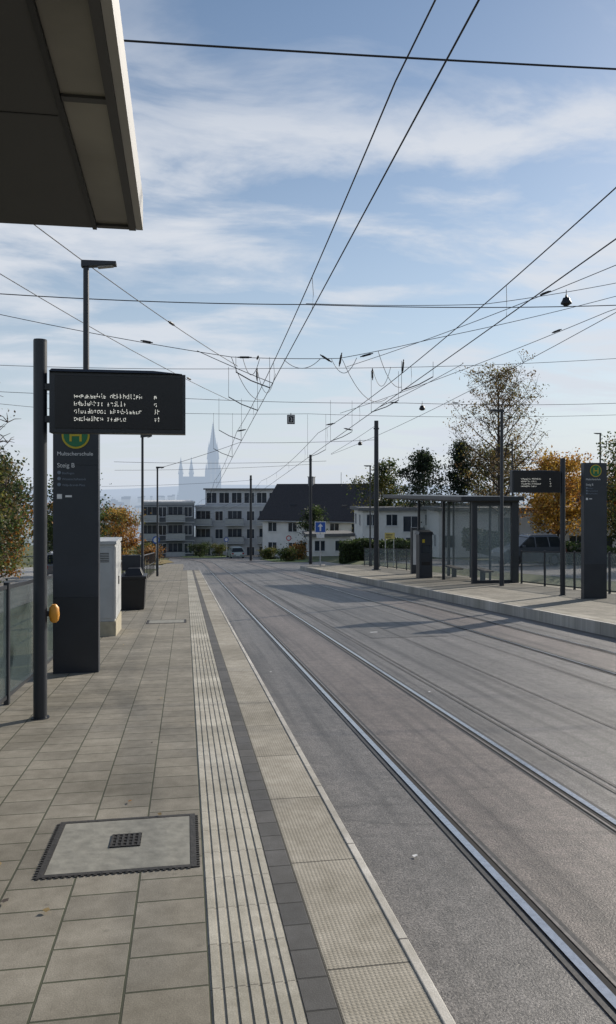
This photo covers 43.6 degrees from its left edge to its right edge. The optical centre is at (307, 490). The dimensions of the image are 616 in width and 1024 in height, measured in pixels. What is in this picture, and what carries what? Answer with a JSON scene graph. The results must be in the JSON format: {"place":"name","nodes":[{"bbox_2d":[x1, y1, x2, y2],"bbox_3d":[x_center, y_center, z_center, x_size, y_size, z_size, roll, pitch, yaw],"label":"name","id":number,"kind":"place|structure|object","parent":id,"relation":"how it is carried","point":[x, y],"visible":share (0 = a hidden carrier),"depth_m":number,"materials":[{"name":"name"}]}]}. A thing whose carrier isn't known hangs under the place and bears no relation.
{"place":"outdoors","nodes":[
{"label":"outdoors","id":0,"kind":"place"},
{"bbox_2d":[0,565,161,585],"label":"side street","id":1,"kind":"structure","parent":0,"point":[26,575],"depth_m":48.23,"materials":[{"name":"grey asphalt"}]},
{"bbox_2d":[47,551,52,575],"bbox_3d":[-15.379,4.567,48.166,2.144,1.586,4.490,0,0,-9],"label":"parked car","id":2,"kind":"object","parent":1,"relation":"on","point":[49,569],"visible":0.2,"depth_m":46.06,"materials":[{"name":"paint"}]},
{"bbox_2d":[152,536,159,543],"bbox_3d":[-12.000,4.940,60.856,0.600,2.700,0.089,0,0,-9],"label":"traffic sign","id":3,"kind":"object","parent":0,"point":[154,540],"visible":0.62,"depth_m":60.81,"materials":[{"name":"metal"}]},
{"bbox_2d":[0,564,343,1023],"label":"platform pavement","id":4,"kind":"structure","parent":0,"point":[124,948],"depth_m":4.24,"materials":[{"name":"concrete"}]},
{"bbox_2d":[0,575,52,704],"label":"glass railing","id":5,"kind":"object","parent":4,"relation":"on","point":[16,636],"visible":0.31,"depth_m":8.28,"materials":[{"name":"glass"}]},
{"bbox_2d":[0,0,142,230],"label":"tram stop canopy","id":6,"kind":"object","parent":4,"relation":"on","point":[68,152],"visible":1,"depth_m":2.54,"materials":[{"name":"metal"}]},
{"bbox_2d":[53,434,99,673],"bbox_3d":[-2.931,0.746,9.763,0.555,3.312,0.196,0,0,-9],"label":"tram stop pylon","id":7,"kind":"object","parent":4,"relation":"on","point":[76,545],"visible":1,"depth_m":9.69,"materials":[{"name":"metal"}]},
{"bbox_2d":[81,260,116,368],"bbox_3d":[-3.265,-0.501,12.037,0.530,6.138,0.180,0,0,-9],"label":"street lamp","id":8,"kind":"object","parent":4,"relation":"on","point":[86,265],"visible":0.39,"depth_m":11.97,"materials":[{"name":"metal"}]},
{"bbox_2d":[0,644,203,911],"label":"fallen leaves","id":9,"kind":"object","parent":4,"relation":"on","point":[45,909],"visible":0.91,"depth_m":3.46,"materials":[{"name":"brown plant"}]},
{"bbox_2d":[31,338,185,719],"bbox_3d":[-1.870,0.411,7.247,1.419,3.623,0.219,0,0,-9],"label":"departure display","id":10,"kind":"object","parent":4,"relation":"on","point":[112,402],"visible":0.98,"depth_m":7.14,"materials":[{"name":"paint"}]},
{"bbox_2d":[100,537,121,635],"bbox_3d":[-3.729,1.837,14.165,0.520,1.870,1.210,0,0,-9],"label":"electrical cabinet","id":11,"kind":"object","parent":4,"relation":"on","point":[110,586],"visible":0.69,"depth_m":13.61,"materials":[{"name":"metal"}]},
{"bbox_2d":[32,813,199,880],"bbox_3d":[-0.988,1.904,4.130,0.797,0.079,0.772,0,0,-9],"label":"manhole cover","id":12,"kind":"object","parent":4,"relation":"on","point":[87,848],"visible":0.99,"depth_m":4.08,"materials":[{"name":"concrete"}]},
{"bbox_2d":[121,555,147,609],"bbox_3d":[-4.423,2.379,19.487,0.700,1.400,1.020,0,0,-9],"label":"litter bin","id":13,"kind":"object","parent":4,"relation":"on","point":[133,585],"visible":0.84,"depth_m":19.05,"materials":[{"name":"black plastic"}]},
{"bbox_2d":[121,552,153,577],"bbox_3d":[-6.682,3.249,30.580,0.056,3.273,28.544,0,0,-9],"label":"handrail","id":14,"kind":"object","parent":4,"relation":"on","point":[150,563],"visible":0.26,"depth_m":38.71,"materials":[{"name":"metal"}]},
{"bbox_2d":[140,435,151,572],"bbox_3d":[-5.861,0.848,27.926,0.410,5.695,0.180,0,0,-9],"label":"street lamp","id":15,"kind":"object","parent":4,"relation":"on","point":[142,500],"visible":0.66,"depth_m":27.87,"materials":[{"name":"metal"}]},
{"bbox_2d":[156,467,163,575],"bbox_3d":[-7.563,1.653,39.401,0.410,5.707,0.180,0,0,-9],"label":"street lamp","id":16,"kind":"object","parent":4,"relation":"on","point":[157,566],"visible":0.81,"depth_m":39.34,"materials":[{"name":"metal"}]},
{"bbox_2d":[146,619,185,623],"bbox_3d":[-2.950,2.752,16.080,0.812,0.075,0.712,0,0,-9],"label":"manhole cover","id":17,"kind":"object","parent":4,"relation":"on","point":[166,621],"visible":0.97,"depth_m":16.06,"materials":[{"name":"metal"}]},
{"bbox_2d":[187,570,307,1023],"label":"tactile paving strip","id":18,"kind":"object","parent":4,"relation":"on","point":[252,977],"visible":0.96,"depth_m":3.63,"materials":[{"name":"concrete"}]},
{"bbox_2d":[199,570,455,1023],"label":"platform kerb","id":19,"kind":"structure","parent":4,"relation":"on","point":[440,1007],"depth_m":3.60,"materials":[{"name":"concrete"}]},
{"bbox_2d":[194,570,442,1023],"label":"platform edge","id":20,"kind":"object","parent":19,"relation":"on","point":[372,976],"visible":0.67,"depth_m":3.61,"materials":[{"name":"beige concrete"}]},
{"bbox_2d":[0,485,615,592],"bbox_3d":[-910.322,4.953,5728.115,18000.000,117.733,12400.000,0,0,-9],"label":"ground","id":21,"kind":"structure","parent":0,"point":[133,493],"depth_m":108.88,"materials":[{"name":"green plant"}]},
{"bbox_2d":[0,396,23,538],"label":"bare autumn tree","id":22,"kind":"object","parent":21,"relation":"on","point":[5,482],"visible":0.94,"depth_m":25.77,"materials":[{"name":"green plant"}]},
{"bbox_2d":[0,447,32,582],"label":"deciduous tree","id":23,"kind":"object","parent":21,"relation":"on","point":[2,478],"visible":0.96,"depth_m":23.02,"materials":[{"name":"green plant"}]},
{"bbox_2d":[0,445,48,577],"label":"deciduous tree","id":24,"kind":"object","parent":21,"relation":"on","point":[17,484],"visible":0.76,"depth_m":31.78,"materials":[{"name":"green plant"}]},
{"bbox_2d":[1,445,48,553],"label":"deciduous tree","id":25,"kind":"object","parent":21,"relation":"on","point":[30,488],"visible":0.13,"depth_m":52.61,"materials":[{"name":"green plant"}]},
{"bbox_2d":[0,498,52,577],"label":"maple tree","id":26,"kind":"object","parent":21,"relation":"on","point":[18,562],"visible":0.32,"depth_m":38.94,"materials":[{"name":"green plant"}]},
{"bbox_2d":[47,502,52,550],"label":"deciduous tree","id":27,"kind":"object","parent":21,"relation":"on","point":[49,523],"visible":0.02,"depth_m":88.53,"materials":[{"name":"green plant"}]},
{"bbox_2d":[17,473,121,564],"bbox_3d":[-13.689,1.970,44.645,6.407,6.865,4.962,0,0,26],"label":"deciduous tree","id":28,"kind":"object","parent":21,"relation":"on","point":[50,530],"visible":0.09,"depth_m":44.06,"materials":[{"name":"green plant"}]},
{"bbox_2d":[100,503,134,546],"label":"deciduous tree","id":29,"kind":"object","parent":21,"relation":"on","point":[104,509],"visible":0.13,"depth_m":100.78,"materials":[{"name":"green plant"}]},
{"bbox_2d":[100,503,145,568],"bbox_3d":[-14.940,3.730,62.056,4.465,5.745,4.976,0,0,-9],"label":"maple tree","id":30,"kind":"object","parent":21,"relation":"on","point":[118,516],"visible":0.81,"depth_m":62.25,"materials":[{"name":"orange plant"}]},
{"bbox_2d":[140,500,194,556],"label":"apartment building","id":31,"kind":"structure","parent":21,"relation":"on","point":[175,534],"depth_m":122.05,"materials":[{"name":"white paint"}]},
{"bbox_2d":[187,540,209,556],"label":"shrub","id":32,"kind":"object","parent":21,"relation":"on","point":[201,548],"visible":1,"depth_m":110.59,"materials":[{"name":"green plant"}]},
{"bbox_2d":[177,424,220,513],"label":"minster cathedral","id":33,"kind":"structure","parent":21,"relation":"on","point":[189,489],"depth_m":1493.85,"materials":[{"name":"stone"}]},
{"bbox_2d":[206,543,228,555],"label":"shrub","id":34,"kind":"object","parent":21,"relation":"on","point":[219,548],"visible":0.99,"depth_m":115.14,"materials":[{"name":"green plant"}]},
{"bbox_2d":[224,537,228,558],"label":"traffic sign","id":35,"kind":"object","parent":21,"relation":"on","point":[226,539],"visible":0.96,"depth_m":99.57,"materials":[{"name":"metal"}]},
{"bbox_2d":[145,556,318,563],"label":"grass verge","id":36,"kind":"object","parent":21,"relation":"on","point":[273,560],"depth_m":84.91,"materials":[{"name":"green plant"}]},
{"bbox_2d":[130,542,155,556],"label":"shrub","id":37,"kind":"object","parent":36,"relation":"on","point":[148,544],"visible":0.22,"depth_m":85.92,"materials":[{"name":"green plant"}]},
{"bbox_2d":[138,544,165,562],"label":"shrub","id":38,"kind":"object","parent":36,"relation":"on","point":[147,551],"visible":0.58,"depth_m":78.19,"materials":[{"name":"green plant"}]},
{"bbox_2d":[274,543,300,560],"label":"shrub","id":39,"kind":"object","parent":36,"relation":"on","point":[286,553],"visible":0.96,"depth_m":80.43,"materials":[{"name":"green plant"}]},
{"bbox_2d":[194,488,273,555],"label":"apartment building","id":40,"kind":"structure","parent":21,"relation":"on","point":[230,522],"depth_m":127.04,"materials":[{"name":"white paint"}]},
{"bbox_2d":[249,475,251,560],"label":"catenary mast","id":41,"kind":"object","parent":21,"relation":"on","point":[250,556],"visible":0.83,"depth_m":85.95,"materials":[{"name":"metal"}]},
{"bbox_2d":[256,546,277,559],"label":"shrub","id":42,"kind":"object","parent":21,"relation":"on","point":[266,554],"visible":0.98,"depth_m":89.97,"materials":[{"name":"green plant"}]},
{"bbox_2d":[24,494,526,537],"bbox_3d":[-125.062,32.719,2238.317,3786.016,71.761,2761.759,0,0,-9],"label":"distant city","id":43,"kind":"object","parent":21,"relation":"on","point":[125,500],"visible":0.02,"depth_m":2166.76},
{"bbox_2d":[286,535,290,547],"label":"traffic sign","id":44,"kind":"object","parent":21,"relation":"on","point":[288,538],"visible":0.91,"depth_m":84.67,"materials":[{"name":"white metal"}]},
{"bbox_2d":[289,541,308,559],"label":"shrub","id":45,"kind":"object","parent":21,"relation":"on","point":[301,553],"visible":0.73,"depth_m":86.61,"materials":[{"name":"green plant"}]},
{"bbox_2d":[309,455,311,563],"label":"catenary mast","id":46,"kind":"object","parent":21,"relation":"on","point":[310,511],"visible":0.85,"depth_m":68.58,"materials":[{"name":"metal"}]},
{"bbox_2d":[295,504,328,550],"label":"deciduous tree","id":47,"kind":"object","parent":21,"relation":"on","point":[318,512],"visible":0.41,"depth_m":99.95,"materials":[{"name":"green plant"}]},
{"bbox_2d":[257,476,386,556],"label":"white gabled house","id":48,"kind":"structure","parent":21,"relation":"on","point":[284,506],"depth_m":110.42,"materials":[{"name":"paint"}]},
{"bbox_2d":[302,531,354,555],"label":"garage row","id":49,"kind":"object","parent":21,"relation":"on","point":[330,540],"visible":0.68,"depth_m":93.33,"materials":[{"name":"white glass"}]},
{"bbox_2d":[338,536,409,563],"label":"hedge","id":50,"kind":"object","parent":21,"relation":"on","point":[351,550],"visible":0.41,"depth_m":68.24,"materials":[{"name":"green plant"}]},
{"bbox_2d":[341,457,409,528],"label":"deciduous tree","id":51,"kind":"object","parent":21,"relation":"on","point":[384,479],"visible":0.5,"depth_m":94.12,"materials":[{"name":"green plant"}]},
{"bbox_2d":[350,506,426,542],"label":"white flat roof house","id":52,"kind":"structure","parent":21,"relation":"on","point":[399,521],"depth_m":86.22,"materials":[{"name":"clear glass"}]},
{"bbox_2d":[385,532,394,566],"bbox_3d":[5.668,4.290,53.535,0.720,2.700,0.096,0,0,-9],"label":"direction sign","id":53,"kind":"object","parent":21,"relation":"on","point":[389,535],"visible":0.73,"depth_m":53.50,"materials":[{"name":"yellow metal"}]},
{"bbox_2d":[380,540,409,560],"bbox_3d":[7.742,5.394,63.882,3.336,2.682,2.748,0,0,38],"label":"shrub","id":54,"kind":"object","parent":21,"relation":"on","point":[401,552],"visible":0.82,"depth_m":63.64,"materials":[{"name":"green plant"}]},
{"bbox_2d":[391,447,451,526],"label":"pine tree","id":55,"kind":"object","parent":21,"relation":"on","point":[422,465],"visible":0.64,"depth_m":88.27,"materials":[{"name":"green plant"}]},
{"bbox_2d":[399,501,467,505],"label":"white gabled house","id":56,"kind":"structure","parent":21,"relation":"on","point":[435,505],"depth_m":118.08,"materials":[{"name":"tile"}]},
{"bbox_2d":[438,435,484,505],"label":"pine tree","id":57,"kind":"object","parent":21,"relation":"on","point":[457,484],"visible":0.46,"depth_m":87.22,"materials":[{"name":"green plant"}]},
{"bbox_2d":[421,506,543,557],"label":"white flat roof house","id":58,"kind":"structure","parent":21,"relation":"on","point":[434,519],"depth_m":76.97,"materials":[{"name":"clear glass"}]},
{"bbox_2d":[454,438,531,505],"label":"deciduous tree","id":59,"kind":"object","parent":21,"relation":"on","point":[483,487],"visible":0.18,"depth_m":88.30,"materials":[{"name":"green plant"}]},
{"bbox_2d":[443,349,550,530],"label":"autumn tree","id":60,"kind":"object","parent":21,"relation":"on","point":[502,385],"visible":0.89,"depth_m":73.51,"materials":[{"name":"brown plant"}]},
{"bbox_2d":[506,444,512,495],"bbox_3d":[16.888,1.125,64.449,0.588,9.950,0.180,0,0,-9],"label":"street lamp","id":61,"kind":"object","parent":21,"relation":"on","point":[511,461],"visible":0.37,"depth_m":64.42,"materials":[{"name":"metal"}]},
{"bbox_2d":[461,527,615,566],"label":"hedge","id":62,"kind":"object","parent":21,"relation":"on","point":[483,542],"visible":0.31,"depth_m":61.70,"materials":[{"name":"green plant"}]},
{"bbox_2d":[516,466,580,533],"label":"maple tree","id":63,"kind":"object","parent":21,"relation":"on","point":[531,510],"visible":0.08,"depth_m":70.68,"materials":[{"name":"orange plant"}]},
{"bbox_2d":[519,445,612,537],"bbox_3d":[21.134,1.133,63.777,7.424,9.740,7.016,0,0,37],"label":"maple tree","id":64,"kind":"object","parent":21,"relation":"on","point":[548,508],"visible":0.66,"depth_m":63.34,"materials":[{"name":"orange plant"}]},
{"bbox_2d":[544,506,615,551],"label":"white building","id":65,"kind":"structure","parent":21,"relation":"on","point":[573,538],"depth_m":68.22,"materials":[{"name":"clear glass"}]},
{"bbox_2d":[567,477,614,504],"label":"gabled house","id":66,"kind":"structure","parent":21,"relation":"on","point":[580,497],"depth_m":105.04,"materials":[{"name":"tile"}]},
{"bbox_2d":[574,454,615,546],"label":"deciduous tree","id":67,"kind":"object","parent":21,"relation":"on","point":[610,500],"visible":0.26,"depth_m":63.45,"materials":[{"name":"green plant"}]},
{"bbox_2d":[594,433,600,462],"bbox_3d":[22.559,0.625,59.984,0.588,10.150,0.180,0,0,-9],"label":"street lamp","id":68,"kind":"object","parent":21,"relation":"on","point":[599,447],"visible":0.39,"depth_m":59.96,"materials":[{"name":"metal"}]},
{"bbox_2d":[589,431,615,540],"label":"deciduous tree","id":69,"kind":"object","parent":21,"relation":"on","point":[610,507],"visible":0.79,"depth_m":54.55,"materials":[{"name":"green plant"}]},
{"bbox_2d":[0,0,615,489],"label":"sky","id":70,"kind":"structure","parent":0,"point":[249,160],"materials":[{"name":"blue"}]},
{"bbox_2d":[163,555,615,1023],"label":"road","id":71,"kind":"structure","parent":0,"point":[484,953],"depth_m":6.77,"materials":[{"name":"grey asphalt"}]},
{"bbox_2d":[227,546,244,557],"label":"car","id":72,"kind":"object","parent":71,"relation":"on","point":[235,551],"visible":0.86,"depth_m":101.91,"materials":[{"name":"paint"}]},
{"bbox_2d":[310,582,447,637],"bbox_3d":[2.228,3.614,25.790,3.745,1.505,21.916,0,0,5],"label":"asphalt repair patch","id":73,"kind":"object","parent":71,"relation":"on","point":[394,625],"visible":1,"depth_m":18.33,"materials":[{"name":"grey asphalt"}]},
{"bbox_2d":[230,568,615,791],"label":"tar joint","id":74,"kind":"object","parent":71,"relation":"on","point":[466,701],"visible":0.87,"depth_m":9.69,"materials":[{"name":"black asphalt"}]},
{"bbox_2d":[300,565,615,637],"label":"platform kerb","id":75,"kind":"structure","parent":71,"relation":"on","point":[597,625],"depth_m":19.99,"materials":[{"name":"concrete"}]},
{"bbox_2d":[168,557,615,1021],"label":"tram rails","id":76,"kind":"object","parent":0,"point":[589,969],"visible":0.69,"depth_m":5.23,"materials":[{"name":"silver metal"}]},
{"bbox_2d":[215,558,615,675],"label":"tram rails","id":77,"kind":"object","parent":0,"point":[550,653],"visible":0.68,"depth_m":15.99,"materials":[{"name":"grey metal"}]},
{"bbox_2d":[309,564,615,619],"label":"platform pavement","id":78,"kind":"structure","parent":0,"point":[548,597],"depth_m":25.09,"materials":[{"name":"concrete"}]},
{"bbox_2d":[315,521,325,564],"bbox_3d":[0.912,4.080,57.336,0.840,3.550,0.121,0,0,-9],"label":"one way sign","id":79,"kind":"object","parent":78,"relation":"on","point":[320,527],"visible":0.84,"depth_m":57.30,"materials":[{"name":"blue metal"}]},
{"bbox_2d":[364,465,370,565],"bbox_3d":[4.092,1.802,52.797,0.495,7.005,0.180,0,0,-9],"label":"street lamp","id":80,"kind":"object","parent":78,"relation":"on","point":[369,466],"visible":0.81,"depth_m":52.78,"materials":[{"name":"metal"}]},
{"bbox_2d":[372,421,380,569],"bbox_3d":[3.989,0.608,44.984,0.560,9.316,0.546,0,0,-9],"label":"catenary mast","id":81,"kind":"object","parent":78,"relation":"on","point":[376,501],"visible":0.8,"depth_m":44.86,"materials":[{"name":"metal"}]},
{"bbox_2d":[0,0,615,517],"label":"tram overhead wires","id":82,"kind":"object","parent":81,"relation":"hanging from","point":[330,414],"visible":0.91,"depth_m":16.71,"materials":[{"name":"metal"}]},
{"bbox_2d":[287,413,294,423],"bbox_3d":[-0.823,-3.465,37.290,0.360,0.530,0.186,0,0,-9],"label":"suspended tram signal","id":83,"kind":"object","parent":82,"relation":"hanging from","point":[290,419],"visible":1,"depth_m":37.21,"materials":[{"name":"black plastic"}]},
{"bbox_2d":[561,290,571,305],"bbox_3d":[5.735,-4.272,17.112,0.238,0.352,0.237,0,0,-9],"label":"suspended street light","id":84,"kind":"object","parent":82,"relation":"attached to","point":[566,301],"visible":1,"depth_m":17.05,"materials":[{"name":"black plastic"}]},
{"bbox_2d":[364,548,409,569],"bbox_3d":[5.149,4.234,47.244,0.050,2.379,14.770,0,0,-9],"label":"glass railing","id":85,"kind":"object","parent":78,"relation":"on","point":[406,549],"visible":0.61,"depth_m":48.24,"materials":[{"name":"glass"}]},
{"bbox_2d":[410,527,424,573],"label":"advertising pillar","id":86,"kind":"structure","parent":78,"relation":"on","point":[413,550],"depth_m":39.33,"materials":[{"name":"grey metal"}]},
{"bbox_2d":[415,530,433,577],"bbox_3d":[5.202,2.889,34.484,0.697,2.199,0.616,0,0,-9],"label":"ticket machine","id":87,"kind":"object","parent":78,"relation":"on","point":[423,553],"visible":0.95,"depth_m":34.25,"materials":[{"name":"paint"}]},
{"bbox_2d":[383,495,523,583],"bbox_3d":[6.066,2.238,34.783,2.500,3.996,11.600,0,0,-9],"label":"tram shelter","id":88,"kind":"object","parent":78,"relation":"on","point":[474,501],"visible":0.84,"depth_m":29.53,"materials":[{"name":"painted metal"},{"name":"clear glass"}]},
{"bbox_2d":[490,409,503,585],"bbox_3d":[6.782,0.322,27.607,0.501,6.424,0.180,0,0,-9],"label":"street lamp","id":89,"kind":"object","parent":78,"relation":"on","point":[501,565],"visible":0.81,"depth_m":27.58,"materials":[{"name":"metal"}]},
{"bbox_2d":[510,458,564,594],"bbox_3d":[6.715,1.122,22.418,1.701,4.110,0.230,0,0,-9],"label":"departure display","id":90,"kind":"object","parent":78,"relation":"on","point":[536,481],"visible":0.97,"depth_m":22.38,"materials":[{"name":"paint"}]},
{"bbox_2d":[521,550,615,593],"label":"glass railing","id":91,"kind":"object","parent":78,"relation":"on","point":[574,587],"visible":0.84,"depth_m":25.09,"materials":[{"name":"glass"}]},
{"bbox_2d":[581,463,606,598],"bbox_3d":[7.860,1.162,21.168,0.670,3.820,0.196,0,0,-9],"label":"tram stop pylon","id":92,"kind":"object","parent":78,"relation":"on","point":[593,530],"visible":0.99,"depth_m":21.09,"materials":[{"name":"metal"}]},
{"bbox_2d":[382,559,615,580],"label":"residential street","id":93,"kind":"structure","parent":0,"point":[534,568],"depth_m":45.22,"materials":[{"name":"grey asphalt"}]},
{"bbox_2d":[491,533,566,565],"bbox_3d":[13.939,3.779,48.743,4.541,1.982,2.162,0,0,-9],"label":"parked car","id":94,"kind":"object","parent":93,"relation":"on","point":[543,542],"visible":0.71,"depth_m":48.16,"materials":[{"name":"paint"}]}
]}

